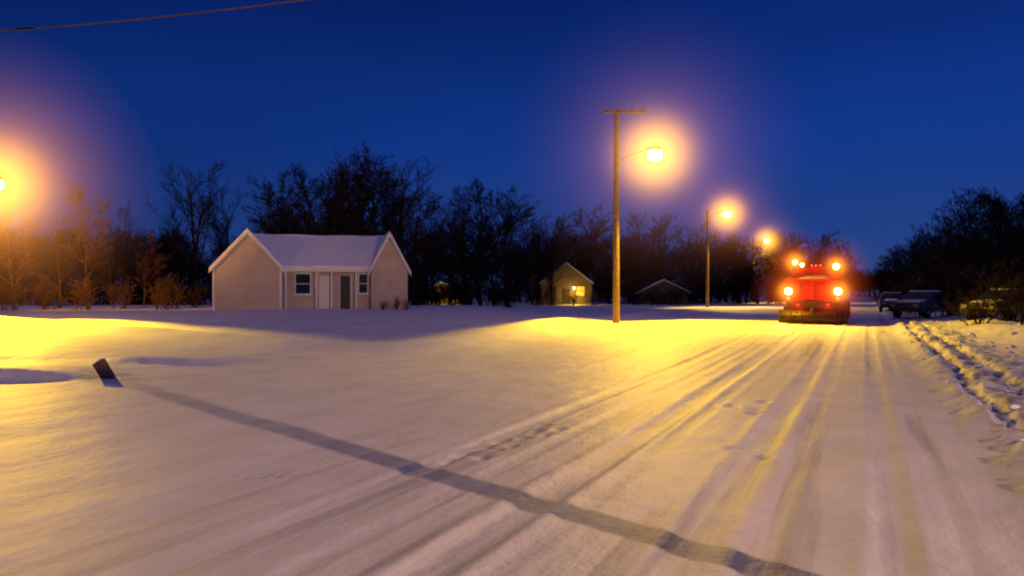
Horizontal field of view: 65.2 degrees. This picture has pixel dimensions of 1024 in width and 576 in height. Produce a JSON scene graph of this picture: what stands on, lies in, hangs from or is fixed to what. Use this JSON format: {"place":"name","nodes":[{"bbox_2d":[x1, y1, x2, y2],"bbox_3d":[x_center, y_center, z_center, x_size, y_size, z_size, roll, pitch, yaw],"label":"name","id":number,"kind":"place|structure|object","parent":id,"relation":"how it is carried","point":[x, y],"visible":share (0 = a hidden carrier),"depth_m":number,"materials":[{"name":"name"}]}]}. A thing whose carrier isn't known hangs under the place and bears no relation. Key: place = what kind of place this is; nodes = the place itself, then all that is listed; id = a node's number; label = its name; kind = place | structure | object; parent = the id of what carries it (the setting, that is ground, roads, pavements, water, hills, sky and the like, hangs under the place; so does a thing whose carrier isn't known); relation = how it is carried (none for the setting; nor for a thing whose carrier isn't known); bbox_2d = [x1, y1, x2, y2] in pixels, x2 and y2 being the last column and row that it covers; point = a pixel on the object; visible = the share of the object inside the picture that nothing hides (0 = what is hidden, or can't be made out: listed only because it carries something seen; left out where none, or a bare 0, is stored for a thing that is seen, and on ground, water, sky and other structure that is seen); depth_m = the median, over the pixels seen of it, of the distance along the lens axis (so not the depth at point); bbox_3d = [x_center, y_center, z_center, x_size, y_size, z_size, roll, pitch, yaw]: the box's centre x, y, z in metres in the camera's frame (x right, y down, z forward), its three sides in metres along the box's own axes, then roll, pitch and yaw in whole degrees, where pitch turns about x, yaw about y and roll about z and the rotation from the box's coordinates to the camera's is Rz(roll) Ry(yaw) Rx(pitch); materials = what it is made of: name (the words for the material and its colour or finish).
{"place":"outdoors","nodes":[
{"label":"outdoors","id":0,"kind":"place"},
{"bbox_2d":[0,0,306,30],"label":"power line","id":1,"kind":"object","parent":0,"point":[26,28],"visible":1,"depth_m":13.35,"materials":[{"name":"black metal"}]},
{"bbox_2d":[0,293,1023,575],"bbox_3d":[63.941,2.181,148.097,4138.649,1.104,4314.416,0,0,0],"label":"snow covered ground","id":2,"kind":"structure","parent":0,"point":[698,439],"depth_m":9.09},
{"bbox_2d":[0,276,39,309],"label":"shrub","id":3,"kind":"object","parent":2,"relation":"on","point":[16,289],"visible":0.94,"depth_m":45.84,"materials":[{"name":"brown plant"}]},
{"bbox_2d":[0,211,51,309],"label":"bare tree","id":4,"kind":"object","parent":2,"relation":"on","point":[24,239],"visible":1,"depth_m":45.86,"materials":[{"name":"brown plant"}]},
{"bbox_2d":[20,229,78,289],"bbox_3d":[-33.747,-1.449,58.471,2.892,5.796,4.130,0,0,31],"label":"bare tree","id":5,"kind":"object","parent":2,"relation":"on","point":[49,261],"visible":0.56,"depth_m":58.29,"materials":[{"name":"brown plant"}]},
{"bbox_2d":[17,207,87,307],"bbox_3d":[-30.170,-1.939,51.853,3.530,6.732,4.937,0,0,29],"label":"bare tree","id":6,"kind":"object","parent":2,"relation":"on","point":[57,254],"visible":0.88,"depth_m":52.13,"materials":[{"name":"brown plant"}]},
{"bbox_2d":[26,270,78,309],"bbox_3d":[-27.515,0.176,47.879,2.744,2.465,2.342,0,0,-40],"label":"shrub","id":7,"kind":"object","parent":2,"relation":"on","point":[45,300],"visible":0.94,"depth_m":47.71,"materials":[{"name":"brown plant"}]},
{"bbox_2d":[48,272,101,309],"bbox_3d":[-24.927,0.232,45.929,2.190,2.305,2.566,0,0,17],"label":"shrub","id":8,"kind":"object","parent":2,"relation":"on","point":[87,293],"visible":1,"depth_m":46.00,"materials":[{"name":"brown plant"}]},
{"bbox_2d":[59,180,115,306],"bbox_3d":[-26.181,-2.607,49.571,3.190,7.992,4.556,0,0,-27],"label":"bare tree","id":9,"kind":"object","parent":2,"relation":"on","point":[82,235],"visible":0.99,"depth_m":49.23,"materials":[{"name":"brown plant"}]},
{"bbox_2d":[91,358,115,378],"bbox_3d":[-7.889,1.642,15.517,0.230,0.540,0.150,-34,-6,0],"label":"marker post","id":10,"kind":"object","parent":2,"relation":"on","point":[102,368],"visible":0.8,"depth_m":15.46,"materials":[{"name":"brown wood"}]},
{"bbox_2d":[83,232,128,305],"bbox_3d":[-30.415,-1.377,59.474,2.964,5.653,4.146,0,0,-11],"label":"bare tree","id":11,"kind":"object","parent":2,"relation":"on","point":[109,264],"visible":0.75,"depth_m":59.86,"materials":[{"name":"brown plant"}]},
{"bbox_2d":[94,277,141,308],"bbox_3d":[-24.500,0.340,50.207,2.048,2.177,3.272,0,0,4],"label":"shrub","id":12,"kind":"object","parent":2,"relation":"on","point":[120,291],"visible":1,"depth_m":50.02,"materials":[{"name":"brown plant"}]},
{"bbox_2d":[101,200,146,304],"bbox_3d":[-31.093,-2.773,64.061,3.199,8.534,3.450,0,0,-9],"label":"bare tree","id":13,"kind":"object","parent":2,"relation":"on","point":[124,245],"visible":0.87,"depth_m":64.11,"materials":[{"name":"brown plant"}]},
{"bbox_2d":[122,230,170,306],"bbox_3d":[-25.743,-1.376,56.685,4.136,5.640,2.958,0,0,42],"label":"bare tree","id":14,"kind":"object","parent":2,"relation":"on","point":[159,259],"visible":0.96,"depth_m":56.26,"materials":[{"name":"brown plant"}]},
{"bbox_2d":[144,271,185,308],"bbox_3d":[-22.345,0.158,51.727,2.477,2.607,2.903,0,0,-19],"label":"shrub","id":15,"kind":"object","parent":2,"relation":"on","point":[172,288],"visible":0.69,"depth_m":52.05,"materials":[{"name":"brown plant"}]},
{"bbox_2d":[145,282,184,309],"bbox_3d":[-21.737,0.536,50.010,1.778,1.872,2.084,0,0,27],"label":"shrub","id":16,"kind":"object","parent":2,"relation":"on","point":[160,299],"visible":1,"depth_m":49.82,"materials":[{"name":"brown plant"}]},
{"bbox_2d":[153,199,200,304],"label":"bare tree","id":17,"kind":"object","parent":2,"relation":"on","point":[177,260],"visible":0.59,"depth_m":71.69,"materials":[{"name":"brown plant"}]},
{"bbox_2d":[145,158,229,304],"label":"bare tree","id":18,"kind":"object","parent":2,"relation":"on","point":[190,210],"visible":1,"depth_m":69.28,"materials":[{"name":"brown plant"}]},
{"bbox_2d":[180,282,210,307],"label":"shrub","id":19,"kind":"object","parent":2,"relation":"on","point":[195,298],"visible":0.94,"depth_m":54.93,"materials":[{"name":"brown plant"}]},
{"bbox_2d":[197,178,250,255],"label":"bare tree","id":20,"kind":"object","parent":2,"relation":"on","point":[221,244],"visible":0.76,"depth_m":79.28,"materials":[{"name":"brown plant"}]},
{"bbox_2d":[214,234,281,309],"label":"wing walls","id":21,"kind":"structure","parent":2,"relation":"on","point":[246,267],"depth_m":47.74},
{"bbox_2d":[212,268,214,309],"bbox_3d":[-17.631,0.334,47.251,0.120,3.000,0.060,0,0,-14],"label":"corner board","id":22,"kind":"object","parent":21,"relation":"attached to","point":[213,288],"visible":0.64,"depth_m":47.23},
{"bbox_2d":[209,229,246,270],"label":"wing snowy roof","id":23,"kind":"structure","parent":21,"relation":"attached to","point":[227,250],"depth_m":47.31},
{"bbox_2d":[209,232,246,271],"bbox_3d":[-16.789,-2.121,47.301,2.150,2.490,0.062,0,0,-14],"label":"wing rake board","id":24,"kind":"object","parent":23,"relation":"attached to","point":[234,245],"visible":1,"depth_m":47.29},
{"bbox_2d":[247,228,284,270],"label":"wing snowy roof","id":25,"kind":"structure","parent":21,"relation":"attached to","point":[264,248],"depth_m":47.84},
{"bbox_2d":[247,232,284,272],"bbox_3d":[-14.703,-2.118,47.821,2.150,2.490,0.060,0,0,-14],"label":"wing rake board","id":26,"kind":"object","parent":21,"relation":"attached to","point":[265,252],"visible":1,"depth_m":47.79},
{"bbox_2d":[279,269,281,308],"bbox_3d":[-13.944,0.339,48.170,0.120,3.000,0.060,0,0,-14],"label":"corner board","id":27,"kind":"object","parent":21,"relation":"attached to","point":[280,276],"visible":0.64,"depth_m":48.14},
{"bbox_2d":[253,233,383,268],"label":"snowy roof","id":28,"kind":"structure","parent":21,"relation":"attached to","point":[291,251],"depth_m":50.69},
{"bbox_2d":[242,203,296,234],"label":"bare tree","id":29,"kind":"object","parent":2,"relation":"on","point":[283,222],"visible":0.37,"depth_m":70.33,"materials":[{"name":"brown plant"}]},
{"bbox_2d":[285,272,286,308],"bbox_3d":[-13.728,0.441,48.543,0.110,2.860,0.110,0,0,-14],"label":"porch post","id":30,"kind":"object","parent":2,"relation":"on","point":[285,290],"visible":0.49,"depth_m":48.49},
{"bbox_2d":[241,174,330,235],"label":"bare tree","id":31,"kind":"object","parent":2,"relation":"on","point":[268,201],"visible":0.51,"depth_m":71.04,"materials":[{"name":"brown plant"}]},
{"bbox_2d":[258,162,368,235],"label":"bare tree","id":32,"kind":"object","parent":2,"relation":"on","point":[299,174],"visible":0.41,"depth_m":76.30,"materials":[{"name":"brown plant"}]},
{"bbox_2d":[315,272,316,308],"bbox_3d":[-11.981,0.444,48.979,0.110,2.860,0.110,0,0,-14],"label":"porch post","id":33,"kind":"object","parent":2,"relation":"on","point":[315,290],"visible":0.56,"depth_m":48.92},
{"bbox_2d":[282,272,369,308],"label":"walls","id":34,"kind":"structure","parent":2,"relation":"on","point":[305,301],"depth_m":49.41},
{"bbox_2d":[296,274,309,293],"bbox_3d":[-12.854,-0.255,49.178,0.850,1.200,0.040,0,0,-14],"label":"window pane","id":35,"kind":"object","parent":34,"relation":"attached to","point":[302,283],"visible":1,"depth_m":49.16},
{"bbox_2d":[319,276,328,308],"bbox_3d":[-11.610,0.277,49.474,0.620,2.050,0.050,0,0,-14],"label":"white door","id":36,"kind":"structure","parent":34,"relation":"attached to","point":[323,292],"depth_m":49.45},
{"bbox_2d":[282,269,368,271],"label":"porch fascia","id":37,"kind":"structure","parent":34,"relation":"attached to","point":[326,270],"depth_m":49.03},
{"bbox_2d":[340,276,349,308],"bbox_3d":[-10.377,0.279,49.782,0.600,2.050,0.050,0,0,-14],"label":"storm door","id":38,"kind":"structure","parent":34,"relation":"attached to","point":[344,292],"depth_m":49.75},
{"bbox_2d":[350,275,351,308],"bbox_3d":[-10.033,0.249,49.847,0.080,2.100,0.090,0,0,-14],"label":"door jamb","id":39,"kind":"object","parent":34,"relation":"attached to","point":[350,291],"depth_m":49.80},
{"bbox_2d":[359,274,366,292],"bbox_3d":[-9.312,-0.275,50.061,0.500,1.150,0.040,0,0,-14],"label":"window pane","id":40,"kind":"object","parent":34,"relation":"attached to","point":[362,279],"visible":1,"depth_m":50.04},
{"bbox_2d":[279,154,380,235],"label":"bare tree","id":41,"kind":"object","parent":2,"relation":"on","point":[342,188],"visible":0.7,"depth_m":68.90,"materials":[{"name":"brown plant"}]},
{"bbox_2d":[330,272,331,308],"bbox_3d":[-11.108,0.445,49.197,0.110,2.860,0.110,0,0,-14],"label":"porch post","id":42,"kind":"object","parent":2,"relation":"on","point":[330,290],"visible":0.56,"depth_m":49.14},
{"bbox_2d":[286,173,376,234],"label":"bare tree","id":43,"kind":"object","parent":2,"relation":"on","point":[322,197],"visible":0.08,"depth_m":82.10,"materials":[{"name":"brown plant"}]},
{"bbox_2d":[295,140,415,240],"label":"bare tree","id":44,"kind":"object","parent":2,"relation":"on","point":[368,190],"visible":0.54,"depth_m":73.95,"materials":[{"name":"brown plant"}]},
{"bbox_2d":[355,272,356,308],"bbox_3d":[-9.652,0.447,49.559,0.110,2.860,0.110,0,0,-14],"label":"porch post","id":45,"kind":"object","parent":2,"relation":"on","point":[355,290],"visible":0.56,"depth_m":49.50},
{"bbox_2d":[320,154,428,264],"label":"bare tree","id":46,"kind":"object","parent":2,"relation":"on","point":[367,215],"visible":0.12,"depth_m":82.78,"materials":[{"name":"brown plant"}]},
{"bbox_2d":[370,237,407,308],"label":"wing walls","id":47,"kind":"structure","parent":2,"relation":"on","point":[389,277],"depth_m":49.78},
{"bbox_2d":[367,231,389,273],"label":"wing snowy roof","id":48,"kind":"structure","parent":47,"relation":"attached to","point":[385,237],"depth_m":49.59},
{"bbox_2d":[390,232,410,274],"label":"wing snowy roof","id":49,"kind":"structure","parent":47,"relation":"attached to","point":[400,253],"depth_m":49.78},
{"bbox_2d":[388,296,401,309],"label":"shrub","id":50,"kind":"object","parent":2,"relation":"on","point":[395,304],"visible":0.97,"depth_m":46.81,"materials":[{"name":"brown plant"}]},
{"bbox_2d":[398,299,409,309],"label":"shrub","id":51,"kind":"object","parent":2,"relation":"on","point":[406,306],"visible":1,"depth_m":46.52,"materials":[{"name":"brown plant"}]},
{"bbox_2d":[370,182,450,304],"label":"bare tree","id":52,"kind":"object","parent":2,"relation":"on","point":[403,225],"visible":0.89,"depth_m":71.60,"materials":[{"name":"brown plant"}]},
{"bbox_2d":[363,156,460,260],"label":"bare tree","id":53,"kind":"object","parent":2,"relation":"on","point":[392,199],"visible":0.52,"depth_m":78.60,"materials":[{"name":"brown plant"}]},
{"bbox_2d":[417,194,456,304],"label":"bare tree","id":54,"kind":"object","parent":2,"relation":"on","point":[433,251],"visible":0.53,"depth_m":75.78,"materials":[{"name":"brown plant"}]},
{"bbox_2d":[422,200,476,304],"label":"bare tree","id":55,"kind":"object","parent":2,"relation":"on","point":[448,271],"visible":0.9,"depth_m":73.78,"materials":[{"name":"brown plant"}]},
{"bbox_2d":[443,182,499,304],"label":"bare tree","id":56,"kind":"object","parent":2,"relation":"on","point":[468,207],"visible":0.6,"depth_m":79.81,"materials":[{"name":"brown plant"}]},
{"bbox_2d":[439,177,526,305],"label":"bare tree","id":57,"kind":"object","parent":2,"relation":"on","point":[479,266],"visible":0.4,"depth_m":84.04,"materials":[{"name":"brown plant"}]},
{"bbox_2d":[458,182,543,305],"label":"bare tree","id":58,"kind":"object","parent":2,"relation":"on","point":[506,228],"visible":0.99,"depth_m":77.53,"materials":[{"name":"brown plant"}]},
{"bbox_2d":[0,265,1022,307],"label":"undergrowth","id":59,"kind":"object","parent":2,"relation":"on","point":[460,292],"visible":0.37,"depth_m":83.94,"materials":[{"name":"brown plant"}]},
{"bbox_2d":[0,224,1023,303],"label":"distant treeline","id":60,"kind":"object","parent":2,"relation":"on","point":[860,281],"visible":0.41,"depth_m":129.74,"materials":[{"name":"brown plant"}]},
{"bbox_2d":[506,212,554,304],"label":"bare tree","id":61,"kind":"object","parent":2,"relation":"on","point":[537,246],"visible":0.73,"depth_m":94.14,"materials":[{"name":"brown plant"}]},
{"bbox_2d":[519,280,548,305],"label":"shrub","id":62,"kind":"object","parent":2,"relation":"on","point":[536,298],"visible":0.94,"depth_m":91.99,"materials":[{"name":"brown plant"}]},
{"bbox_2d":[544,289,557,305],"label":"shrub","id":63,"kind":"object","parent":2,"relation":"on","point":[551,300],"visible":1,"depth_m":90.07,"materials":[{"name":"brown plant"}]},
{"bbox_2d":[521,210,582,304],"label":"bare tree","id":64,"kind":"object","parent":2,"relation":"on","point":[551,254],"visible":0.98,"depth_m":91.98,"materials":[{"name":"brown plant"}]},
{"bbox_2d":[541,265,591,304],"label":"walls","id":65,"kind":"structure","parent":2,"relation":"on","point":[570,279],"depth_m":94.99,"materials":[{"name":"beige"}]},
{"bbox_2d":[563,289,569,302],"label":"front door","id":66,"kind":"structure","parent":65,"relation":"attached to","point":[565,292],"depth_m":94.94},
{"bbox_2d":[577,286,583,295],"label":"window pane","id":67,"kind":"object","parent":65,"relation":"attached to","point":[579,288],"visible":0.86,"depth_m":94.84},
{"bbox_2d":[563,292,580,305],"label":"shrub","id":68,"kind":"object","parent":2,"relation":"on","point":[573,300],"visible":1,"depth_m":87.93,"materials":[{"name":"brown plant"}]},
{"bbox_2d":[551,204,623,285],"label":"bare tree","id":69,"kind":"object","parent":2,"relation":"on","point":[590,237],"visible":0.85,"depth_m":97.27,"materials":[{"name":"brown plant"}]},
{"bbox_2d":[580,290,606,305],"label":"shrub","id":70,"kind":"object","parent":2,"relation":"on","point":[594,300],"visible":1,"depth_m":89.94,"materials":[{"name":"brown plant"}]},
{"bbox_2d":[602,106,661,322],"bbox_3d":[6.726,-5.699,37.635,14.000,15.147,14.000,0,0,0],"label":"street lamp","id":71,"kind":"object","parent":2,"relation":"on","point":[654,153],"visible":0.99,"depth_m":37.89,"materials":[{"name":"brown wood"}]},
{"bbox_2d":[623,282,651,304],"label":"shrub","id":72,"kind":"object","parent":2,"relation":"on","point":[632,295],"visible":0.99,"depth_m":93.78,"materials":[{"name":"brown plant"}]},
{"bbox_2d":[612,211,667,301],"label":"bare tree","id":73,"kind":"object","parent":2,"relation":"on","point":[636,255],"visible":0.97,"depth_m":109.04,"materials":[{"name":"brown plant"}]},
{"bbox_2d":[637,282,690,304],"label":"walls","id":74,"kind":"structure","parent":2,"relation":"on","point":[685,302],"depth_m":98.01,"materials":[{"name":"beige"}]},
{"bbox_2d":[660,294,667,304],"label":"front door","id":75,"kind":"structure","parent":74,"relation":"attached to","point":[662,302],"depth_m":97.93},
{"bbox_2d":[635,213,694,281],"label":"bare tree","id":76,"kind":"object","parent":2,"relation":"on","point":[659,259],"visible":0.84,"depth_m":114.19,"materials":[{"name":"brown plant"}]},
{"bbox_2d":[657,281,690,304],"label":"shrub","id":77,"kind":"object","parent":2,"relation":"on","point":[675,297],"visible":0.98,"depth_m":93.77,"materials":[{"name":"brown plant"}]},
{"bbox_2d":[666,219,711,276],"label":"bare tree","id":78,"kind":"object","parent":2,"relation":"on","point":[691,246],"visible":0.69,"depth_m":124.22,"materials":[{"name":"brown plant"}]},
{"bbox_2d":[685,284,703,304],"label":"shrub","id":79,"kind":"object","parent":2,"relation":"on","point":[693,296],"visible":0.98,"depth_m":94.67,"materials":[{"name":"brown plant"}]},
{"bbox_2d":[706,210,729,306],"bbox_3d":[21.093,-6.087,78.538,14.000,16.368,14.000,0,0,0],"label":"street lamp","id":80,"kind":"object","parent":2,"relation":"on","point":[726,213],"visible":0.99,"depth_m":78.90,"materials":[{"name":"brown wood"}]},
{"bbox_2d":[715,230,762,299],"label":"bare tree","id":81,"kind":"object","parent":2,"relation":"on","point":[736,247],"visible":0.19,"depth_m":139.81,"materials":[{"name":"brown plant"}]},
{"bbox_2d":[752,238,768,271],"bbox_3d":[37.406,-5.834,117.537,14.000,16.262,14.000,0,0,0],"label":"street lamp","id":82,"kind":"object","parent":2,"relation":"on","point":[766,240],"visible":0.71,"depth_m":117.89,"materials":[{"name":"brown wood"}]},
{"bbox_2d":[758,227,800,278],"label":"bare tree","id":83,"kind":"object","parent":2,"relation":"on","point":[771,239],"visible":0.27,"depth_m":149.23,"materials":[{"name":"brown plant"}]},
{"bbox_2d":[778,260,849,323],"bbox_3d":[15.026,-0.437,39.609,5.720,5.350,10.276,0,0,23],"label":"snow plow truck","id":84,"kind":"object","parent":2,"relation":"on","point":[813,294],"visible":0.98,"depth_m":36.68,"materials":[{"name":"metal"}]},
{"bbox_2d":[828,241,862,299],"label":"bare tree","id":85,"kind":"object","parent":2,"relation":"on","point":[847,252],"visible":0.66,"depth_m":149.97,"materials":[{"name":"brown plant"}]},
{"bbox_2d":[868,287,892,304],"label":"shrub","id":86,"kind":"object","parent":2,"relation":"on","point":[877,298],"visible":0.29,"depth_m":80.26,"materials":[{"name":"brown plant"}]},
{"bbox_2d":[878,292,902,311],"bbox_3d":[28.490,1.058,59.972,1.812,1.490,4.550,0,0,24],"label":"parked car","id":87,"kind":"object","parent":2,"relation":"on","point":[885,299],"visible":0.53,"depth_m":59.03,"materials":[{"name":"grey paint"}]},
{"bbox_2d":[888,290,957,317],"bbox_3d":[22.640,0.879,43.980,4.550,1.490,1.812,0,0,-38],"label":"parked car","id":88,"kind":"object","parent":2,"relation":"on","point":[921,303],"visible":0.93,"depth_m":43.05,"materials":[{"name":"paint"}]},
{"bbox_2d":[902,236,951,279],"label":"bare tree","id":89,"kind":"object","parent":2,"relation":"on","point":[926,266],"visible":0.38,"depth_m":85.13,"materials":[{"name":"brown plant"}]},
{"bbox_2d":[905,276,955,312],"bbox_3d":[27.382,0.476,51.635,2.202,2.516,4.166,0,0,-40],"label":"shrub","id":90,"kind":"object","parent":2,"relation":"on","point":[938,286],"visible":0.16,"depth_m":51.81,"materials":[{"name":"brown plant"}]},
{"bbox_2d":[903,209,993,295],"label":"bare tree","id":91,"kind":"object","parent":2,"relation":"on","point":[930,261],"visible":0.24,"depth_m":70.88,"materials":[{"name":"brown plant"}]},
{"bbox_2d":[896,319,1023,441],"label":"snow chunks","id":92,"kind":"object","parent":2,"relation":"on","point":[1013,406],"visible":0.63,"depth_m":22.55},
{"bbox_2d":[908,188,1015,293],"bbox_3d":[34.527,-2.830,60.167,7.537,9.338,7.425,0,0,-24],"label":"bare tree","id":93,"kind":"object","parent":2,"relation":"on","point":[970,217],"visible":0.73,"depth_m":60.26,"materials":[{"name":"brown plant"}]},
{"bbox_2d":[938,273,987,314],"bbox_3d":[25.006,0.364,44.039,4.118,2.487,2.176,0,0,-33],"label":"shrub","id":94,"kind":"object","parent":2,"relation":"on","point":[952,292],"visible":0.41,"depth_m":43.64,"materials":[{"name":"brown plant"}]},
{"bbox_2d":[949,292,982,321],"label":"shrub","id":95,"kind":"object","parent":2,"relation":"on","point":[957,305],"visible":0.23,"depth_m":36.30,"materials":[{"name":"brown plant"}]},
{"bbox_2d":[928,214,1007,289],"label":"bare tree","id":96,"kind":"object","parent":2,"relation":"on","point":[953,241],"visible":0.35,"depth_m":66.10,"materials":[{"name":"brown plant"}]},
{"bbox_2d":[933,284,1012,325],"bbox_3d":[19.096,0.734,33.238,2.971,1.794,1.570,0,0,38],"label":"shrub","id":97,"kind":"object","parent":2,"relation":"on","point":[983,311],"visible":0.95,"depth_m":33.01,"materials":[{"name":"brown plant"}]},
{"bbox_2d":[939,220,1021,288],"bbox_3d":[31.678,-1.414,54.063,5.126,6.352,5.050,0,0,25],"label":"bare tree","id":98,"kind":"object","parent":2,"relation":"on","point":[979,262],"visible":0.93,"depth_m":53.95,"materials":[{"name":"brown plant"}]},
{"bbox_2d":[947,266,1022,317],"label":"shrub","id":99,"kind":"object","parent":2,"relation":"on","point":[972,288],"visible":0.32,"depth_m":40.22,"materials":[{"name":"brown plant"}]},
{"bbox_2d":[953,193,1023,283],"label":"bare tree","id":100,"kind":"object","parent":2,"relation":"on","point":[971,212],"visible":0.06,"depth_m":74.92,"materials":[{"name":"brown plant"}]},
{"bbox_2d":[958,256,1023,321],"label":"shrub","id":101,"kind":"object","parent":2,"relation":"on","point":[1011,314],"visible":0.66,"depth_m":34.25,"materials":[{"name":"brown plant"}]},
{"bbox_2d":[959,288,1022,320],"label":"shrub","id":102,"kind":"object","parent":2,"relation":"on","point":[963,304],"visible":0.21,"depth_m":35.20,"materials":[{"name":"green plant"}]},
{"bbox_2d":[967,185,1023,287],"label":"bare tree","id":103,"kind":"object","parent":2,"relation":"on","point":[1000,219],"visible":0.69,"depth_m":56.40,"materials":[{"name":"brown plant"}]},
{"bbox_2d":[967,195,1023,287],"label":"bare tree","id":104,"kind":"object","parent":2,"relation":"on","point":[1007,242],"visible":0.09,"depth_m":68.02,"materials":[{"name":"brown plant"}]},
{"bbox_2d":[989,272,1023,324],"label":"shrub","id":105,"kind":"object","parent":2,"relation":"on","point":[1021,297],"visible":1,"depth_m":30.28,"materials":[{"name":"brown plant"}]},
{"bbox_2d":[995,193,1023,276],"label":"bare tree","id":106,"kind":"object","parent":2,"relation":"on","point":[1018,240],"visible":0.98,"depth_m":49.99,"materials":[{"name":"brown plant"}]},
{"bbox_2d":[0,0,1023,293],"label":"sky","id":107,"kind":"structure","parent":0,"point":[859,119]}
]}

